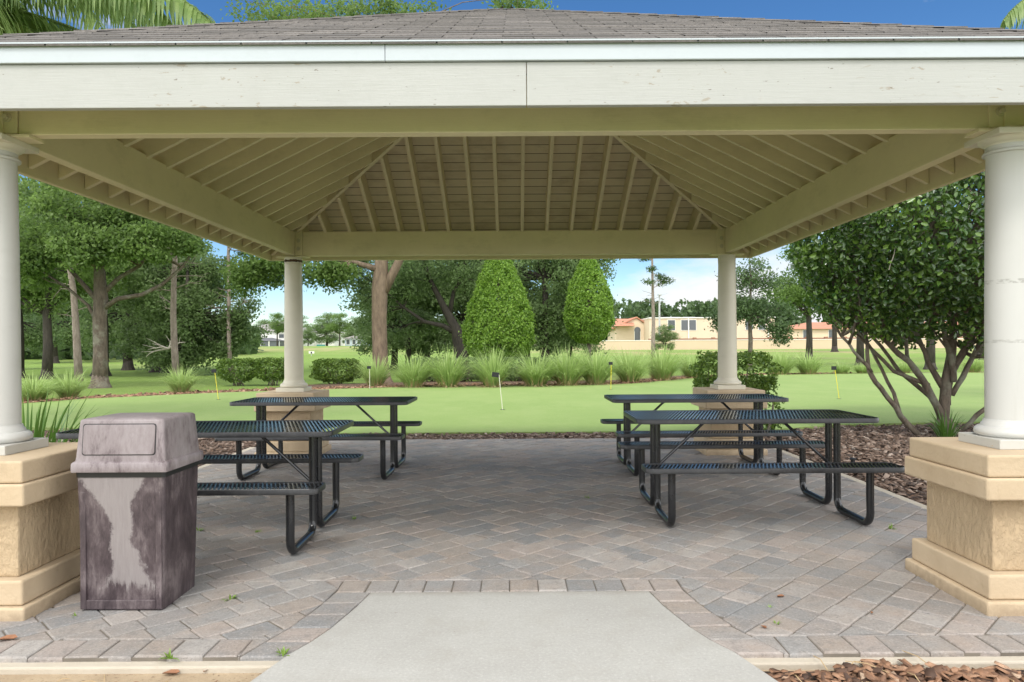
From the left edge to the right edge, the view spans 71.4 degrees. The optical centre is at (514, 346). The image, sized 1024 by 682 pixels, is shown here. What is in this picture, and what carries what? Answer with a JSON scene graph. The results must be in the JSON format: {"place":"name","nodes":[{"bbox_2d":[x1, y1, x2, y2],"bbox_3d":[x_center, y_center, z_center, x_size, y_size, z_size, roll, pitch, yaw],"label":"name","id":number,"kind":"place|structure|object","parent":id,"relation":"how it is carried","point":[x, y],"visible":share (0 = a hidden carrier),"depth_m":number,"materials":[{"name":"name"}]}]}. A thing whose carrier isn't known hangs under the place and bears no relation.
{"place":"outdoors","nodes":[
{"label":"outdoors","id":0,"kind":"place"},
{"bbox_2d":[22,345,983,398],"bbox_3d":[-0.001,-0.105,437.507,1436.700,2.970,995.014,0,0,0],"label":"lawn ground","id":1,"kind":"structure","parent":0,"point":[136,381],"depth_m":50.98,"materials":[{"name":"green plant"}]},
{"bbox_2d":[22,287,81,356],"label":"broadleaf tree","id":2,"kind":"object","parent":1,"relation":"on","point":[31,337],"visible":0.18,"depth_m":48.60,"materials":[{"name":"green plant"}]},
{"bbox_2d":[23,181,92,382],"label":"pine tree","id":3,"kind":"object","parent":1,"relation":"on","point":[77,359],"visible":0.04,"depth_m":28.52,"materials":[{"name":"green plant"}]},
{"bbox_2d":[23,292,92,362],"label":"broadleaf tree","id":4,"kind":"object","parent":1,"relation":"on","point":[68,328],"visible":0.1,"depth_m":65.49,"materials":[{"name":"green plant"}]},
{"bbox_2d":[18,175,110,377],"bbox_3d":[-23.729,-3.510,33.683,6.714,10.352,9.362,0,0,41],"label":"broadleaf tree","id":5,"kind":"object","parent":1,"relation":"on","point":[21,189],"visible":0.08,"depth_m":33.98,"materials":[{"name":"green plant"}]},
{"bbox_2d":[19,193,131,379],"bbox_3d":[-21.474,-2.685,32.225,7.801,8.627,5.595,0,0,0],"label":"broadleaf tree","id":6,"kind":"object","parent":1,"relation":"on","point":[44,308],"visible":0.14,"depth_m":32.27,"materials":[{"name":"green plant"}]},
{"bbox_2d":[61,301,123,350],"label":"broadleaf tree","id":7,"kind":"object","parent":1,"relation":"on","point":[110,308],"depth_m":69.32,"materials":[{"name":"green plant"}]},
{"bbox_2d":[54,271,147,370],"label":"broadleaf tree","id":8,"kind":"object","parent":1,"relation":"on","point":[128,364],"visible":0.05,"depth_m":44.47,"materials":[{"name":"green plant"}]},
{"bbox_2d":[18,190,209,375],"bbox_3d":[-21.003,-4.574,35.621,11.312,12.509,8.112,0,0,-34],"label":"broadleaf tree","id":9,"kind":"object","parent":1,"relation":"on","point":[116,286],"visible":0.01,"depth_m":36.15,"materials":[{"name":"green plant"}]},
{"bbox_2d":[18,175,211,388],"bbox_3d":[-14.866,-3.002,25.343,7.390,9.182,6.528,0,0,-25],"label":"oak tree","id":10,"kind":"object","parent":1,"relation":"on","point":[95,234],"visible":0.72,"depth_m":23.93,"materials":[{"name":"green plant"}]},
{"bbox_2d":[32,428,255,466],"bbox_3d":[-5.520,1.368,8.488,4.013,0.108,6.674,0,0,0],"label":"bark mulch","id":11,"kind":"object","parent":1,"relation":"on","point":[214,444],"visible":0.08,"depth_m":9.70,"materials":[{"name":"brown wood"}]},
{"bbox_2d":[22,382,112,441],"bbox_3d":[-4.337,0.831,6.344,1.847,1.091,1.887,0,0,0],"label":"strap leaf plant","id":12,"kind":"object","parent":11,"relation":"on","point":[41,431],"visible":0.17,"depth_m":6.35,"materials":[{"name":"green plant"}]},
{"bbox_2d":[0,0,215,180],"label":"palm tree","id":13,"kind":"object","parent":11,"relation":"on","point":[16,16],"visible":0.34,"depth_m":10.56,"materials":[{"name":"green plant"}]},
{"bbox_2d":[109,250,230,372],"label":"broadleaf tree","id":14,"kind":"object","parent":1,"relation":"on","point":[137,337],"visible":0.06,"depth_m":40.05,"materials":[{"name":"green plant"}]},
{"bbox_2d":[109,238,233,372],"bbox_3d":[-19.573,-2.643,40.026,7.615,8.521,6.123,0,0,0],"label":"broadleaf tree","id":15,"kind":"object","parent":1,"relation":"on","point":[122,349],"visible":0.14,"depth_m":39.55,"materials":[{"name":"green plant"}]},
{"bbox_2d":[146,220,207,376],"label":"pine tree","id":16,"kind":"object","parent":1,"relation":"on","point":[174,337],"visible":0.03,"depth_m":28.91,"materials":[{"name":"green plant"}]},
{"bbox_2d":[145,336,184,356],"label":"dead branch","id":17,"kind":"object","parent":16,"relation":"attached to","point":[165,348],"visible":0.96,"depth_m":34.00,"materials":[{"name":"wood"}]},
{"bbox_2d":[122,250,271,375],"bbox_3d":[-16.178,-1.826,36.213,7.872,6.880,4.829,0,0,0],"label":"weeping tree","id":18,"kind":"object","parent":1,"relation":"on","point":[191,318],"visible":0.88,"depth_m":35.64,"materials":[{"name":"green plant"}]},
{"bbox_2d":[206,246,253,372],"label":"pine tree","id":19,"kind":"object","parent":1,"relation":"on","point":[229,354],"visible":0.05,"depth_m":35.43,"materials":[{"name":"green plant"}]},
{"bbox_2d":[214,357,283,385],"bbox_3d":[-9.461,0.919,25.847,2.796,1.056,1.312,0,0,0],"label":"clipped bush","id":20,"kind":"object","parent":1,"relation":"on","point":[257,371],"visible":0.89,"depth_m":25.52,"materials":[{"name":"green plant"}]},
{"bbox_2d":[253,318,279,325],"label":"broadleaf tree","id":21,"kind":"object","parent":1,"relation":"on","point":[263,322],"visible":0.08,"depth_m":261.99,"materials":[{"name":"green plant"}]},
{"bbox_2d":[267,312,283,345],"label":"broadleaf tree","id":22,"kind":"object","parent":1,"relation":"on","point":[278,326],"visible":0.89,"depth_m":204.35,"materials":[{"name":"green plant"}]},
{"bbox_2d":[259,322,313,345],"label":"house","id":23,"kind":"structure","parent":1,"relation":"on","point":[270,340],"depth_m":229.86,"materials":[{"name":"white paint"}]},
{"bbox_2d":[303,328,315,345],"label":"broadleaf tree","id":24,"kind":"object","parent":1,"relation":"on","point":[309,333],"visible":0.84,"depth_m":199.88,"materials":[{"name":"green plant"}]},
{"bbox_2d":[308,312,340,345],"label":"broadleaf tree","id":25,"kind":"object","parent":1,"relation":"on","point":[326,338],"visible":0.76,"depth_m":213.64,"materials":[{"name":"green plant"}]},
{"bbox_2d":[313,329,343,345],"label":"house","id":26,"kind":"structure","parent":1,"relation":"on","point":[332,344],"depth_m":250.00,"materials":[{"name":"white paint"}]},
{"bbox_2d":[309,358,364,383],"bbox_3d":[-6.607,0.929,26.421,2.056,1.003,1.411,0,0,0],"label":"clipped bush","id":27,"kind":"object","parent":1,"relation":"on","point":[320,372],"visible":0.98,"depth_m":26.07,"materials":[{"name":"green plant"}]},
{"bbox_2d":[323,312,351,345],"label":"broadleaf tree","id":28,"kind":"object","parent":1,"relation":"on","point":[334,327],"visible":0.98,"depth_m":189.54,"materials":[{"name":"green plant"}]},
{"bbox_2d":[341,327,355,343],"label":"broadleaf tree","id":29,"kind":"object","parent":1,"relation":"on","point":[346,333],"visible":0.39,"depth_m":228.65,"materials":[{"name":"green plant"}]},
{"bbox_2d":[343,335,366,345],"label":"house","id":30,"kind":"structure","parent":1,"relation":"on","point":[349,341],"depth_m":224.90,"materials":[{"name":"white paint"}]},
{"bbox_2d":[343,260,437,368],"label":"broadleaf tree","id":31,"kind":"object","parent":1,"relation":"on","point":[362,349],"visible":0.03,"depth_m":43.88,"materials":[{"name":"green plant"}]},
{"bbox_2d":[357,260,456,365],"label":"broadleaf tree","id":32,"kind":"object","parent":1,"relation":"on","point":[415,344],"visible":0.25,"depth_m":41.64,"materials":[{"name":"green plant"}]},
{"bbox_2d":[371,260,458,365],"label":"broadleaf tree","id":33,"kind":"object","parent":1,"relation":"on","point":[428,355],"depth_m":49.85,"materials":[{"name":"green plant"}]},
{"bbox_2d":[338,259,532,373],"bbox_3d":[-4.233,-2.823,35.179,10.281,8.697,5.631,0,0,0],"label":"oak tree","id":34,"kind":"object","parent":1,"relation":"on","point":[412,284],"visible":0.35,"depth_m":34.82,"materials":[{"name":"green plant"}]},
{"bbox_2d":[410,260,501,356],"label":"broadleaf tree","id":35,"kind":"object","parent":1,"relation":"on","point":[461,300],"visible":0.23,"depth_m":41.84,"materials":[{"name":"green plant"}]},
{"bbox_2d":[24,297,908,360],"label":"distant wood","id":36,"kind":"object","parent":1,"relation":"on","point":[643,310],"visible":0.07,"depth_m":207.18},
{"bbox_2d":[23,371,930,402],"bbox_3d":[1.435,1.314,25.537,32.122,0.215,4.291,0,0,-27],"label":"bark mulch","id":37,"kind":"object","parent":1,"relation":"on","point":[232,390],"visible":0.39,"depth_m":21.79,"materials":[{"name":"brown wood"}]},
{"bbox_2d":[22,369,77,401],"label":"fountain grass","id":38,"kind":"object","parent":37,"relation":"on","point":[37,391],"depth_m":17.87,"materials":[{"name":"plant"}]},
{"bbox_2d":[41,369,97,398],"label":"fountain grass","id":39,"kind":"object","parent":37,"relation":"on","point":[73,388],"depth_m":19.02,"materials":[{"name":"plant"}]},
{"bbox_2d":[149,363,204,392],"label":"fountain grass","id":40,"kind":"object","parent":37,"relation":"on","point":[180,383],"depth_m":20.82,"materials":[{"name":"plant"}]},
{"bbox_2d":[351,352,396,386],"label":"fountain grass","id":41,"kind":"object","parent":37,"relation":"on","point":[378,378],"depth_m":23.75,"materials":[{"name":"plant"}]},
{"bbox_2d":[217,0,557,382],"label":"oak tree","id":42,"kind":"object","parent":37,"relation":"on","point":[253,271],"visible":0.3,"depth_m":26.18,"materials":[{"name":"green plant"}]},
{"bbox_2d":[378,348,446,387],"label":"fountain grass","id":43,"kind":"object","parent":37,"relation":"on","point":[412,378],"depth_m":22.89,"materials":[{"name":"plant"}]},
{"bbox_2d":[409,356,450,381],"bbox_3d":[-3.235,0.898,27.623,1.961,1.034,1.312,0,0,0],"label":"shrub","id":44,"kind":"object","parent":37,"relation":"on","point":[431,379],"visible":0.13,"depth_m":27.36,"materials":[{"name":"green plant"}]},
{"bbox_2d":[410,345,475,387],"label":"fountain grass","id":45,"kind":"object","parent":37,"relation":"on","point":[452,376],"depth_m":22.89,"materials":[{"name":"plant"}]},
{"bbox_2d":[443,356,489,381],"bbox_3d":[-1.828,0.890,27.372,2.482,1.035,1.310,0,0,0],"label":"shrub","id":46,"kind":"object","parent":37,"relation":"on","point":[469,377],"visible":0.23,"depth_m":27.16,"materials":[{"name":"green plant"}]},
{"bbox_2d":[457,342,523,386],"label":"fountain grass","id":47,"kind":"object","parent":37,"relation":"on","point":[486,379],"depth_m":22.77,"materials":[{"name":"plant"}]},
{"bbox_2d":[496,356,540,380],"bbox_3d":[0.098,0.884,27.589,2.201,1.016,1.318,0,0,0],"label":"shrub","id":48,"kind":"object","parent":37,"relation":"on","point":[518,378],"visible":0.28,"depth_m":27.30,"materials":[{"name":"green plant"}]},
{"bbox_2d":[505,348,577,386],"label":"fountain grass","id":49,"kind":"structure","parent":37,"relation":"on","point":[532,374],"depth_m":23.08,"materials":[{"name":"plant"}]},
{"bbox_2d":[536,344,613,385],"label":"fountain grass","id":50,"kind":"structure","parent":37,"relation":"on","point":[571,376],"depth_m":23.53,"materials":[{"name":"plant"}]},
{"bbox_2d":[565,344,629,384],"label":"fountain grass","id":51,"kind":"object","parent":37,"relation":"on","point":[598,377],"depth_m":23.91,"materials":[{"name":"plant"}]},
{"bbox_2d":[604,345,658,382],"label":"fountain grass","id":52,"kind":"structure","parent":37,"relation":"on","point":[636,371],"depth_m":24.96,"materials":[{"name":"plant"}]},
{"bbox_2d":[634,344,695,379],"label":"fountain grass","id":53,"kind":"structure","parent":37,"relation":"on","point":[664,369],"depth_m":26.55,"materials":[{"name":"plant"}]},
{"bbox_2d":[669,349,712,377],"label":"fountain grass","id":54,"kind":"object","parent":37,"relation":"on","point":[687,372],"depth_m":28.43,"materials":[{"name":"plant"}]},
{"bbox_2d":[770,348,806,374],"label":"fountain grass","id":55,"kind":"object","parent":37,"relation":"on","point":[784,362],"depth_m":31.06,"materials":[{"name":"plant"}]},
{"bbox_2d":[786,347,833,373],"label":"fountain grass","id":56,"kind":"object","parent":37,"relation":"on","point":[811,366],"depth_m":31.32,"materials":[{"name":"plant"}]},
{"bbox_2d":[825,359,854,373],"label":"fountain grass","id":57,"kind":"object","parent":37,"relation":"on","point":[842,369],"depth_m":31.59,"materials":[{"name":"plant"}]},
{"bbox_2d":[850,362,873,373],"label":"fountain grass","id":58,"kind":"object","parent":37,"relation":"on","point":[861,369],"depth_m":31.68,"materials":[{"name":"plant"}]},
{"bbox_2d":[891,360,919,372],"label":"fountain grass","id":59,"kind":"object","parent":37,"relation":"on","point":[904,368],"depth_m":31.87,"materials":[{"name":"plant"}]},
{"bbox_2d":[960,357,983,372],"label":"fountain grass","id":60,"kind":"object","parent":37,"relation":"on","point":[975,367],"depth_m":32.00,"materials":[{"name":"plant"}]},
{"bbox_2d":[458,260,538,358],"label":"topiary tree","id":61,"kind":"object","parent":1,"relation":"on","point":[511,284],"visible":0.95,"depth_m":28.20,"materials":[{"name":"green plant"}]},
{"bbox_2d":[24,372,983,434],"bbox_3d":[7.014,1.296,21.634,43.990,0.060,21.568,0,0,0],"label":"putting green","id":62,"kind":"object","parent":1,"relation":"on","point":[527,408],"visible":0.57,"depth_m":15.78,"materials":[{"name":"green plant"}]},
{"bbox_2d":[492,372,504,409],"bbox_3d":[-0.333,0.920,14.696,0.274,0.780,0.108,0,0,0],"label":"putting flag","id":63,"kind":"object","parent":62,"relation":"on","point":[495,374],"visible":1,"depth_m":14.69,"materials":[{"name":"black plastic"}]},
{"bbox_2d":[0,656,1023,674],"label":"concrete footing","id":64,"kind":"object","parent":1,"relation":"on","point":[183,667],"depth_m":3.00,"materials":[{"name":"beige concrete"}]},
{"bbox_2d":[0,668,1023,681],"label":"sand bed","id":65,"kind":"object","parent":1,"relation":"on","point":[219,677],"depth_m":2.96,"materials":[{"name":"beige sand"}]},
{"bbox_2d":[162,669,179,673],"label":"fallen leaf","id":66,"kind":"object","parent":65,"relation":"on","point":[173,671],"visible":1,"depth_m":2.99,"materials":[{"name":"brown plant"}]},
{"bbox_2d":[57,650,1013,681],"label":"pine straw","id":67,"kind":"object","parent":65,"relation":"on","point":[792,674],"visible":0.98,"depth_m":2.93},
{"bbox_2d":[763,658,1023,681],"bbox_3d":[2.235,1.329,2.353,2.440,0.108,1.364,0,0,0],"label":"bark mulch","id":68,"kind":"object","parent":65,"relation":"on","point":[998,672],"visible":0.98,"depth_m":2.87,"materials":[{"name":"brown wood"}]},
{"bbox_2d":[496,260,572,356],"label":"broadleaf tree","id":69,"kind":"object","parent":1,"relation":"on","point":[530,284],"visible":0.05,"depth_m":43.36,"materials":[{"name":"green plant"}]},
{"bbox_2d":[466,259,623,364],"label":"oak tree","id":70,"kind":"object","parent":1,"relation":"on","point":[548,314],"visible":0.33,"depth_m":37.59,"materials":[{"name":"green plant"}]},
{"bbox_2d":[407,435,693,438],"bbox_3d":[-0.092,1.353,10.750,7.000,0.001,1.700,0,0,0],"label":"mulch bed","id":71,"kind":"object","parent":1,"relation":"on","point":[531,435],"depth_m":10.55,"materials":[{"name":"brown wood"}]},
{"bbox_2d":[687,350,785,429],"bbox_3d":[3.257,0.710,10.497,1.353,1.318,1.087,0,0,0],"label":"clipped bush","id":72,"kind":"object","parent":71,"relation":"on","point":[761,381],"visible":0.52,"depth_m":10.27,"materials":[{"name":"green plant"}]},
{"bbox_2d":[198,447,926,508],"bbox_3d":[-0.077,1.377,6.775,6.950,0.088,5.550,0,0,0],"label":"paving edging","id":73,"kind":"object","parent":1,"relation":"on","point":[923,506],"visible":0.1,"depth_m":6.78,"materials":[{"name":"concrete"}]},
{"bbox_2d":[537,278,613,356],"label":"broadleaf tree","id":74,"kind":"object","parent":1,"relation":"on","point":[592,348],"visible":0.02,"depth_m":44.99,"materials":[{"name":"green plant"}]},
{"bbox_2d":[562,259,614,362],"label":"topiary tree","id":75,"kind":"object","parent":1,"relation":"on","point":[589,316],"visible":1,"depth_m":29.43,"materials":[{"name":"green plant"}]},
{"bbox_2d":[608,317,643,339],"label":"gabled building","id":76,"kind":"structure","parent":1,"relation":"on","point":[631,328],"depth_m":172.00,"materials":[{"name":"paint"}]},
{"bbox_2d":[639,259,676,358],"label":"pine tree","id":77,"kind":"object","parent":1,"relation":"on","point":[651,268],"visible":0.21,"depth_m":69.87,"materials":[{"name":"green plant"}]},
{"bbox_2d":[655,323,680,351],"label":"broadleaf tree","id":78,"kind":"object","parent":1,"relation":"on","point":[663,337],"visible":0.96,"depth_m":111.74,"materials":[{"name":"green plant"}]},
{"bbox_2d":[641,317,775,339],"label":"flat roofed building","id":79,"kind":"structure","parent":1,"relation":"on","point":[688,327],"depth_m":165.00,"materials":[{"name":"beige paint"}]},
{"bbox_2d":[667,320,675,330],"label":"window","id":80,"kind":"structure","parent":79,"relation":"in","point":[672,322],"depth_m":164.87,"materials":[{"name":"grey glass"}]},
{"bbox_2d":[681,320,687,330],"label":"window","id":81,"kind":"structure","parent":79,"relation":"in","point":[684,323],"depth_m":164.87,"materials":[{"name":"grey glass"}]},
{"bbox_2d":[689,319,695,330],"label":"window","id":82,"kind":"structure","parent":79,"relation":"in","point":[692,323],"depth_m":164.87,"materials":[{"name":"grey glass"}]},
{"bbox_2d":[701,256,799,368],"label":"airy tree","id":83,"kind":"object","parent":1,"relation":"on","point":[748,309],"visible":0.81,"depth_m":39.77,"materials":[{"name":"green plant"}]},
{"bbox_2d":[572,338,975,349],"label":"boundary wall","id":84,"kind":"structure","parent":1,"relation":"on","point":[713,344],"depth_m":148.00,"materials":[{"name":"beige paint"}]},
{"bbox_2d":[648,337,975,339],"bbox_3d":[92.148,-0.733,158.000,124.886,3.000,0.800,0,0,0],"label":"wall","id":85,"kind":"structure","parent":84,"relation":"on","point":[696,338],"depth_m":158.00,"materials":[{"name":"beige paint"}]},
{"bbox_2d":[757,245,820,359],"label":"broadleaf tree","id":86,"kind":"object","parent":1,"relation":"on","point":[792,290],"visible":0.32,"depth_m":63.36,"materials":[{"name":"green plant"}]},
{"bbox_2d":[823,315,838,351],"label":"broadleaf tree","id":87,"kind":"object","parent":1,"relation":"on","point":[834,348],"depth_m":104.76,"materials":[{"name":"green plant"}]},
{"bbox_2d":[819,238,887,364],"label":"broadleaf tree","id":88,"kind":"object","parent":1,"relation":"on","point":[859,347],"depth_m":45.78,"materials":[{"name":"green plant"}]},
{"bbox_2d":[763,422,979,505],"bbox_3d":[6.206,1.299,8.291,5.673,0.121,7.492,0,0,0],"label":"bark mulch","id":89,"kind":"object","parent":1,"relation":"on","point":[897,445],"visible":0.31,"depth_m":9.22,"materials":[{"name":"brown wood"}]},
{"bbox_2d":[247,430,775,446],"bbox_3d":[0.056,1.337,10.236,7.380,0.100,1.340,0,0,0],"label":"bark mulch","id":90,"kind":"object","parent":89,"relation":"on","point":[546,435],"visible":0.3,"depth_m":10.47,"materials":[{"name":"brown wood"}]},
{"bbox_2d":[782,171,984,436],"bbox_3d":[6.588,-0.983,10.534,5.144,4.806,4.708,0,0,0],"label":"clipped evergreen tree","id":91,"kind":"object","parent":89,"relation":"on","point":[944,255],"visible":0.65,"depth_m":9.77,"materials":[{"name":"green plant"}]},
{"bbox_2d":[918,409,971,436],"bbox_3d":[6.042,1.073,10.026,0.688,0.482,0.861,0,0,29],"label":"strap leaf plant","id":92,"kind":"object","parent":89,"relation":"on","point":[941,430],"visible":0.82,"depth_m":10.00,"materials":[{"name":"green plant"}]},
{"bbox_2d":[782,322,962,337],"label":"building","id":93,"kind":"structure","parent":1,"relation":"on","point":[821,329],"depth_m":178.00,"materials":[{"name":"paint"}]},
{"bbox_2d":[869,222,970,369],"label":"broadleaf tree","id":94,"kind":"object","parent":1,"relation":"on","point":[931,352],"visible":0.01,"depth_m":37.77,"materials":[{"name":"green plant"}]},
{"bbox_2d":[944,249,983,359],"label":"broadleaf tree","id":95,"kind":"object","parent":1,"relation":"on","point":[981,351],"depth_m":59.75,"materials":[{"name":"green plant"}]},
{"bbox_2d":[1000,0,1023,28],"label":"palm tree","id":96,"kind":"object","parent":1,"relation":"on","point":[1013,15],"visible":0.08,"depth_m":12.93,"materials":[{"name":"green plant"}]},
{"bbox_2d":[0,438,1023,662],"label":"brick paving","id":97,"kind":"structure","parent":0,"point":[450,500],"depth_m":4.47,"materials":[{"name":"grey brick"}]},
{"bbox_2d":[0,634,17,639],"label":"fallen leaf","id":98,"kind":"object","parent":97,"relation":"on","point":[12,636],"visible":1,"depth_m":3.24,"materials":[{"name":"brown plant"}]},
{"bbox_2d":[70,412,203,609],"bbox_3d":[-1.980,0.846,3.775,0.488,0.972,0.426,0,0,0],"label":"trash can","id":99,"kind":"object","parent":97,"relation":"on","point":[137,475],"visible":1,"depth_m":3.59,"materials":[{"name":"plastic"}]},
{"bbox_2d":[159,649,178,659],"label":"weed","id":100,"kind":"object","parent":97,"relation":"on","point":[168,655],"visible":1,"depth_m":3.04,"materials":[{"name":"green plant"}]},
{"bbox_2d":[56,420,363,554],"bbox_3d":[-2.124,0.950,5.060,1.830,0.764,1.450,0,0,-1],"label":"picnic table","id":101,"kind":"object","parent":97,"relation":"on","point":[315,460],"visible":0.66,"depth_m":4.97,"materials":[{"name":"black metal"}]},
{"bbox_2d":[215,396,421,479],"bbox_3d":[-1.994,0.949,7.600,1.830,0.764,1.450,0,0,1],"label":"picnic table","id":102,"kind":"object","parent":97,"relation":"on","point":[393,436],"visible":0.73,"depth_m":7.47,"materials":[{"name":"black metal"}]},
{"bbox_2d":[0,5,1023,620],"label":"picnic pavilion","id":103,"kind":"structure","parent":97,"relation":"on","point":[510,133],"depth_m":3.79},
{"bbox_2d":[600,394,802,475],"bbox_3d":[1.926,0.925,7.700,1.830,0.764,1.450,0,0,0],"label":"picnic table","id":104,"kind":"object","parent":97,"relation":"on","point":[757,432],"visible":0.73,"depth_m":7.37,"materials":[{"name":"black metal"}]},
{"bbox_2d":[618,409,904,526],"bbox_3d":[1.836,0.926,5.700,1.830,0.764,1.450,0,0,0],"label":"picnic table","id":105,"kind":"object","parent":97,"relation":"on","point":[802,467],"visible":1,"depth_m":5.58,"materials":[{"name":"black metal"}]},
{"bbox_2d":[251,591,777,681],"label":"concrete path","id":106,"kind":"structure","parent":0,"point":[607,636],"depth_m":3.16,"materials":[{"name":"grey concrete"}]},
{"bbox_2d":[19,0,1023,345],"label":"sky","id":107,"kind":"structure","parent":0,"point":[696,278],"materials":[{"name":"blue"}]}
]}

